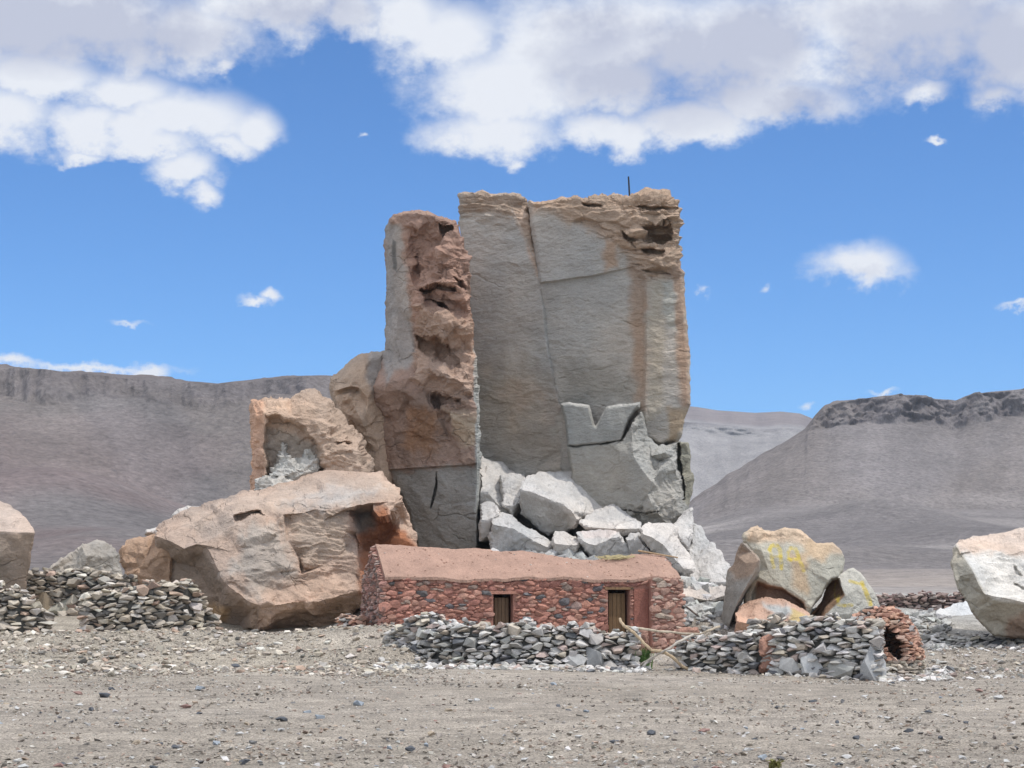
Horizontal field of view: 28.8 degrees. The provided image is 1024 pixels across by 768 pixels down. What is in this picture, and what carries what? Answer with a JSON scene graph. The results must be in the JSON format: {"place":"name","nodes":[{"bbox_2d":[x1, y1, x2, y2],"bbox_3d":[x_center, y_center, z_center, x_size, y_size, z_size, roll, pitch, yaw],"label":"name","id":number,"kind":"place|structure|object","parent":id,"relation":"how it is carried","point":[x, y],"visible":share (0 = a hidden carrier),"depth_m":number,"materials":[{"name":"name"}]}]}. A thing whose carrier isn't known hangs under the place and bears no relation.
{"place":"outdoors","nodes":[
{"label":"outdoors","id":0,"kind":"place"},
{"bbox_2d":[0,590,1023,767],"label":"ground","id":1,"kind":"structure","parent":0,"point":[965,625],"depth_m":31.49,"materials":[{"name":"grey gravel"}]},
{"bbox_2d":[0,501,34,590],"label":"boulder","id":2,"kind":"object","parent":1,"relation":"on","point":[17,532],"visible":0.84,"depth_m":60.99,"materials":[{"name":"beige stone"}]},
{"bbox_2d":[18,763,28,767],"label":"loose stone","id":3,"kind":"object","parent":1,"relation":"on","point":[24,765],"visible":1,"depth_m":21.85,"materials":[{"name":"white stone"}]},
{"bbox_2d":[0,580,56,633],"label":"dry stone wall","id":4,"kind":"structure","parent":1,"relation":"on","point":[21,611],"depth_m":57.48,"materials":[{"name":"grey stone"}]},
{"bbox_2d":[53,763,63,766],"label":"loose stone","id":5,"kind":"object","parent":1,"relation":"on","point":[59,765],"visible":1,"depth_m":21.95,"materials":[{"name":"red stone"}]},
{"bbox_2d":[26,567,138,615],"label":"dry stone wall","id":6,"kind":"structure","parent":1,"relation":"on","point":[59,593],"depth_m":62.31,"materials":[{"name":"grey stone"}]},
{"bbox_2d":[50,539,122,574],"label":"boulder","id":7,"kind":"object","parent":1,"relation":"on","point":[97,554],"visible":0.66,"depth_m":75.80,"materials":[{"name":"grey stone"}]},
{"bbox_2d":[99,693,109,697],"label":"loose stone","id":8,"kind":"object","parent":1,"relation":"on","point":[104,695],"visible":0.97,"depth_m":35.35,"materials":[{"name":"grey stone"}]},
{"bbox_2d":[119,534,172,584],"bbox_3d":[-11.573,6.324,63.633,2.002,3.128,3.283,0,-6,0],"label":"boulder","id":9,"kind":"object","parent":1,"relation":"on","point":[143,558],"visible":0.41,"depth_m":62.38,"materials":[{"name":"brown stone"}]},
{"bbox_2d":[145,527,156,535],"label":"boulder","id":10,"kind":"object","parent":9,"relation":"on","point":[148,532],"visible":0.48,"depth_m":64.14,"materials":[{"name":"grey stone"}]},
{"bbox_2d":[75,578,223,632],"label":"dry stone wall","id":11,"kind":"structure","parent":1,"relation":"on","point":[150,605],"depth_m":57.54,"materials":[{"name":"grey stone"}]},
{"bbox_2d":[180,704,191,707],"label":"loose stone","id":12,"kind":"object","parent":1,"relation":"on","point":[185,706],"visible":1,"depth_m":32.58,"materials":[{"name":"brown stone"}]},
{"bbox_2d":[195,686,205,690],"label":"loose stone","id":13,"kind":"object","parent":1,"relation":"on","point":[198,688],"visible":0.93,"depth_m":37.52,"materials":[{"name":"grey stone"}]},
{"bbox_2d":[239,759,249,764],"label":"loose stone","id":14,"kind":"object","parent":1,"relation":"on","point":[244,761],"visible":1,"depth_m":22.45,"materials":[{"name":"grey stone"}]},
{"bbox_2d":[276,716,287,720],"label":"loose stone","id":15,"kind":"object","parent":1,"relation":"on","point":[281,718],"visible":1,"depth_m":29.51,"materials":[{"name":"grey stone"}]},
{"bbox_2d":[154,470,417,630],"bbox_3d":[-7.132,5.360,63.675,8.450,5.345,7.506,0,-6,0],"label":"boulder","id":16,"kind":"object","parent":1,"relation":"on","point":[290,554],"visible":0.75,"depth_m":61.20,"materials":[{"name":"brown stone"}]},
{"bbox_2d":[171,506,199,516],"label":"boulder","id":17,"kind":"object","parent":16,"relation":"on","point":[177,511],"visible":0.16,"depth_m":66.26,"materials":[{"name":"grey stone"}]},
{"bbox_2d":[253,475,293,490],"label":"boulder","id":18,"kind":"object","parent":16,"relation":"on","point":[263,482],"visible":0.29,"depth_m":65.11,"materials":[{"name":"grey stone"}]},
{"bbox_2d":[269,442,321,480],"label":"boulder","id":19,"kind":"object","parent":16,"relation":"on","point":[294,468],"visible":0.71,"depth_m":65.71,"materials":[{"name":"grey stone"}]},
{"bbox_2d":[249,388,374,489],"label":"boulder","id":20,"kind":"object","parent":16,"relation":"on","point":[312,419],"visible":0.3,"depth_m":66.26,"materials":[{"name":"brown stone"}]},
{"bbox_2d":[315,714,324,718],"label":"loose stone","id":21,"kind":"object","parent":1,"relation":"on","point":[319,716],"visible":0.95,"depth_m":29.99,"materials":[{"name":"grey stone"}]},
{"bbox_2d":[333,613,371,626],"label":"dry stone wall","id":22,"kind":"structure","parent":1,"relation":"on","point":[348,620],"depth_m":56.38,"materials":[{"name":"brown stone"}]},
{"bbox_2d":[353,700,363,705],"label":"loose stone","id":23,"kind":"object","parent":1,"relation":"on","point":[357,703],"visible":0.89,"depth_m":33.21,"materials":[{"name":"grey stone"}]},
{"bbox_2d":[329,350,392,483],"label":"boulder","id":24,"kind":"object","parent":1,"relation":"on","point":[351,384],"visible":0.38,"depth_m":69.33,"materials":[{"name":"brown stone"}]},
{"bbox_2d":[405,745,414,750],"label":"loose stone","id":25,"kind":"object","parent":1,"relation":"on","point":[410,748],"visible":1,"depth_m":24.19,"materials":[{"name":"grey stone"}]},
{"bbox_2d":[373,210,481,548],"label":"rock pillar","id":26,"kind":"object","parent":1,"relation":"on","point":[426,386],"visible":0.81,"depth_m":68.40,"materials":[{"name":"brown stone"}]},
{"bbox_2d":[378,611,641,669],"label":"dry stone wall","id":27,"kind":"structure","parent":1,"relation":"on","point":[442,640],"depth_m":49.74,"materials":[{"name":"grey stone"}]},
{"bbox_2d":[626,625,699,634],"bbox_3d":[3.729,6.101,49.427,1.906,0.242,0.088,-1,-6,12],"label":"pole","id":28,"kind":"object","parent":27,"relation":"on","point":[654,630],"visible":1,"depth_m":49.40,"materials":[{"name":"brown wood"}]},
{"bbox_2d":[640,634,693,665],"bbox_3d":[3.749,6.573,49.115,1.472,0.860,0.294,-2,-6,20],"label":"pole","id":29,"kind":"object","parent":27,"relation":"on","point":[673,645],"visible":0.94,"depth_m":48.98,"materials":[{"name":"brown wood"}]},
{"bbox_2d":[360,544,686,653],"bbox_3d":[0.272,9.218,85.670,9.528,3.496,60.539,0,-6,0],"label":"stone hut","id":30,"kind":"object","parent":1,"relation":"on","point":[399,583],"visible":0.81,"depth_m":56.97,"materials":[{"name":"brown stone"}]},
{"bbox_2d":[595,553,634,559],"bbox_3d":[3.062,5.113,58.833,1.247,0.251,0.671,0,-6,0],"label":"thatch tuft","id":31,"kind":"object","parent":30,"relation":"on","point":[616,557],"visible":1,"depth_m":58.66,"materials":[{"name":"beige plant"}]},
{"bbox_2d":[608,593,624,632],"bbox_3d":[3.017,6.895,57.412,0.483,1.728,0.047,1,-6,-13],"label":"door","id":32,"kind":"structure","parent":30,"relation":"in","point":[616,611],"depth_m":57.43,"materials":[{"name":"brown wood"}]},
{"bbox_2d":[638,550,677,557],"bbox_3d":[4.330,5.045,59.154,1.195,0.252,0.059,0,-6,-3],"label":"stick","id":33,"kind":"object","parent":30,"relation":"on","point":[656,553],"visible":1,"depth_m":59.13,"materials":[{"name":"brown wood"}]},
{"bbox_2d":[457,187,693,550],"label":"rock tower","id":34,"kind":"structure","parent":1,"relation":"on","point":[580,331],"depth_m":70.00,"materials":[{"name":"grey stone"}]},
{"bbox_2d":[479,456,524,516],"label":"boulder","id":35,"kind":"object","parent":34,"relation":"on","point":[491,471],"visible":0.42,"depth_m":69.47,"materials":[{"name":"grey stone"}]},
{"bbox_2d":[628,176,629,195],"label":"metal post","id":36,"kind":"object","parent":34,"relation":"on","point":[628,186],"visible":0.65,"depth_m":72.27,"materials":[{"name":"grey metal"}]},
{"bbox_2d":[638,627,648,651],"bbox_3d":[3.319,6.673,51.660,0.458,0.752,0.689,0,-6,0],"label":"gatepost","id":37,"kind":"object","parent":1,"relation":"on","point":[644,636],"visible":0.29,"depth_m":51.36,"materials":[{"name":"brown stone"}]},
{"bbox_2d":[635,646,655,668],"bbox_3d":[3.158,6.798,49.619,0.850,0.607,0.842,0,-6,0],"label":"grass tuft","id":38,"kind":"object","parent":1,"relation":"on","point":[645,655],"visible":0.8,"depth_m":49.57,"materials":[{"name":"green plant"}]},
{"bbox_2d":[647,730,655,734],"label":"loose stone","id":39,"kind":"object","parent":1,"relation":"on","point":[651,732],"visible":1,"depth_m":26.86,"materials":[{"name":"grey stone"}]},
{"bbox_2d":[619,618,687,670],"bbox_3d":[3.506,6.460,49.294,1.819,1.346,0.483,-1,-6,12],"label":"pole","id":40,"kind":"object","parent":1,"relation":"on","point":[648,647],"visible":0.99,"depth_m":49.13,"materials":[{"name":"brown wood"}]},
{"bbox_2d":[677,627,699,640],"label":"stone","id":41,"kind":"object","parent":1,"relation":"on","point":[688,630],"visible":0.31,"depth_m":51.22,"materials":[{"name":"brown stone"}]},
{"bbox_2d":[698,728,709,731],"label":"loose stone","id":42,"kind":"object","parent":1,"relation":"on","point":[704,729],"visible":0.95,"depth_m":27.22,"materials":[{"name":"stone"}]},
{"bbox_2d":[491,537,955,653],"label":"scree","id":43,"kind":"structure","parent":1,"relation":"on","point":[706,610],"depth_m":61.85,"materials":[{"name":"grey stone"}]},
{"bbox_2d":[488,512,552,552],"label":"boulder","id":44,"kind":"object","parent":43,"relation":"on","point":[509,532],"visible":0.75,"depth_m":66.64,"materials":[{"name":"grey stone"}]},
{"bbox_2d":[478,501,500,541],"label":"boulder","id":45,"kind":"object","parent":44,"relation":"on","point":[489,511],"visible":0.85,"depth_m":67.36,"materials":[{"name":"grey stone"}]},
{"bbox_2d":[499,473,524,515],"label":"boulder","id":46,"kind":"object","parent":44,"relation":"on","point":[510,485],"visible":0.86,"depth_m":68.61,"materials":[{"name":"grey stone"}]},
{"bbox_2d":[519,471,601,535],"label":"boulder","id":47,"kind":"object","parent":44,"relation":"on","point":[550,503],"visible":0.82,"depth_m":67.79,"materials":[{"name":"grey stone"}]},
{"bbox_2d":[551,531,580,554],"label":"boulder","id":48,"kind":"object","parent":43,"relation":"on","point":[562,541],"visible":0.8,"depth_m":65.65,"materials":[{"name":"grey stone"}]},
{"bbox_2d":[576,529,630,558],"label":"boulder","id":49,"kind":"object","parent":43,"relation":"on","point":[598,542],"visible":0.66,"depth_m":65.39,"materials":[{"name":"grey stone"}]},
{"bbox_2d":[579,504,640,537],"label":"boulder","id":50,"kind":"object","parent":49,"relation":"on","point":[614,517],"visible":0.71,"depth_m":66.97,"materials":[{"name":"grey stone"}]},
{"bbox_2d":[626,532,650,553],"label":"boulder","id":51,"kind":"object","parent":43,"relation":"on","point":[635,542],"visible":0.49,"depth_m":65.26,"materials":[{"name":"grey stone"}]},
{"bbox_2d":[640,522,694,575],"bbox_3d":[5.064,5.486,65.676,1.816,1.852,2.880,0,-6,0],"label":"boulder","id":52,"kind":"object","parent":43,"relation":"on","point":[661,538],"visible":0.83,"depth_m":64.68,"materials":[{"name":"grey stone"}]},
{"bbox_2d":[674,507,693,549],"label":"boulder","id":53,"kind":"object","parent":52,"relation":"on","point":[683,523],"visible":0.93,"depth_m":65.88,"materials":[{"name":"grey stone"}]},
{"bbox_2d":[682,585,725,602],"bbox_3d":[6.074,6.766,63.364,1.721,0.794,2.515,0,-6,0],"label":"boulder","id":54,"kind":"object","parent":43,"relation":"on","point":[717,593],"visible":0.56,"depth_m":62.52,"materials":[{"name":"grey stone"}]},
{"bbox_2d":[687,522,730,585],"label":"boulder","id":55,"kind":"object","parent":43,"relation":"on","point":[711,564],"visible":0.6,"depth_m":66.68,"materials":[{"name":"grey stone"}]},
{"bbox_2d":[666,629,785,675],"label":"dry stone wall","id":56,"kind":"structure","parent":1,"relation":"on","point":[734,653],"depth_m":48.98,"materials":[{"name":"grey stone"}]},
{"bbox_2d":[699,625,719,634],"bbox_3d":[4.885,6.070,49.163,0.537,0.233,0.102,1,-6,-12],"label":"pole","id":57,"kind":"object","parent":56,"relation":"on","point":[711,629],"visible":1,"depth_m":49.12,"materials":[{"name":"brown wood"}]},
{"bbox_2d":[721,542,760,627],"bbox_3d":[6.825,6.093,59.421,1.239,2.736,2.174,0,-6,0],"label":"boulder","id":58,"kind":"object","parent":1,"relation":"on","point":[743,571],"visible":0.94,"depth_m":59.16,"materials":[{"name":"brown stone"}]},
{"bbox_2d":[758,754,766,759],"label":"loose stone","id":59,"kind":"object","parent":1,"relation":"on","point":[763,757],"visible":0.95,"depth_m":23.15,"materials":[{"name":"white stone"}]},
{"bbox_2d":[758,634,775,673],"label":"mud block","id":60,"kind":"structure","parent":1,"relation":"on","point":[764,647],"depth_m":48.50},
{"bbox_2d":[734,597,809,633],"bbox_3d":[7.701,6.867,59.090,2.413,1.112,2.698,0,-6,0],"label":"boulder","id":61,"kind":"object","parent":1,"relation":"on","point":[763,608],"visible":0.5,"depth_m":58.65,"materials":[{"name":"brown stone"}]},
{"bbox_2d":[746,612,797,636],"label":"dry stone wall","id":62,"kind":"structure","parent":1,"relation":"on","point":[767,625],"depth_m":49.62,"materials":[{"name":"grey stone"}]},
{"bbox_2d":[766,758,783,767],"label":"grass tuft","id":63,"kind":"object","parent":1,"relation":"on","point":[773,763],"visible":1,"depth_m":21.87,"materials":[{"name":"green plant"}]},
{"bbox_2d":[742,525,844,614],"bbox_3d":[8.545,5.957,60.782,3.148,3.277,2.616,0,-6,0],"label":"boulder","id":64,"kind":"object","parent":1,"relation":"on","point":[800,568],"visible":0.63,"depth_m":59.87,"materials":[{"name":"beige stone"}]},
{"bbox_2d":[761,612,889,680],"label":"dry stone wall","id":65,"kind":"structure","parent":1,"relation":"on","point":[834,645],"depth_m":47.89,"materials":[{"name":"grey stone"}]},
{"bbox_2d":[811,568,879,619],"bbox_3d":[10.040,6.497,60.248,2.098,1.870,2.011,0,-6,0],"label":"boulder","id":66,"kind":"object","parent":1,"relation":"on","point":[848,593],"visible":0.67,"depth_m":59.45,"materials":[{"name":"grey stone"}]},
{"bbox_2d":[842,754,851,758],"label":"loose stone","id":67,"kind":"object","parent":1,"relation":"on","point":[847,756],"visible":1,"depth_m":23.20,"materials":[{"name":"white stone"}]},
{"bbox_2d":[852,605,926,675],"bbox_3d":[9.100,6.336,49.213,2.210,1.748,2.151,0,-6,0],"label":"clay oven","id":68,"kind":"object","parent":1,"relation":"on","point":[904,651],"visible":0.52,"depth_m":48.62,"materials":[{"name":"stone"}]},
{"bbox_2d":[891,746,900,750],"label":"loose stone","id":69,"kind":"object","parent":1,"relation":"on","point":[896,748],"visible":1,"depth_m":24.18,"materials":[{"name":"white stone"}]},
{"bbox_2d":[903,728,913,732],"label":"loose stone","id":70,"kind":"object","parent":1,"relation":"on","point":[907,730],"visible":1,"depth_m":27.28,"materials":[{"name":"grey stone"}]},
{"bbox_2d":[876,590,965,609],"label":"stone wall","id":71,"kind":"structure","parent":1,"relation":"on","point":[923,600],"depth_m":75.11,"materials":[{"name":"stone"}]},
{"bbox_2d":[936,601,972,615],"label":"boulder","id":72,"kind":"object","parent":1,"relation":"on","point":[961,609],"visible":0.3,"depth_m":66.39,"materials":[{"name":"white stone"}]},
{"bbox_2d":[919,632,1023,647],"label":"stone wall","id":73,"kind":"structure","parent":1,"relation":"on","point":[976,640],"depth_m":57.67,"materials":[{"name":"grey stone"}]},
{"bbox_2d":[950,527,1023,638],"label":"boulder","id":74,"kind":"object","parent":1,"relation":"on","point":[988,571],"visible":1,"depth_m":57.01,"materials":[{"name":"grey stone"}]},
{"bbox_2d":[993,695,1003,698],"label":"loose stone","id":75,"kind":"object","parent":1,"relation":"on","point":[998,697],"visible":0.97,"depth_m":35.05,"materials":[{"name":"white stone"}]},
{"bbox_2d":[0,364,1023,592],"bbox_3d":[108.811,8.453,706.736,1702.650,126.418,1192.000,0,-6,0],"label":"hills","id":76,"kind":"structure","parent":0,"point":[899,493],"depth_m":482.51,"materials":[{"name":"grey stone"}]},
{"bbox_2d":[0,0,1023,417],"label":"sky","id":77,"kind":"structure","parent":0,"point":[208,191],"materials":[{"name":"blue"}]},
{"bbox_2d":[679,406,812,500],"bbox_3d":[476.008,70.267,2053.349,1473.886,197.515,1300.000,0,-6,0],"label":"distant mesa","id":78,"kind":"structure","parent":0,"point":[722,444],"depth_m":1712.09,"materials":[{"name":"grey stone"}]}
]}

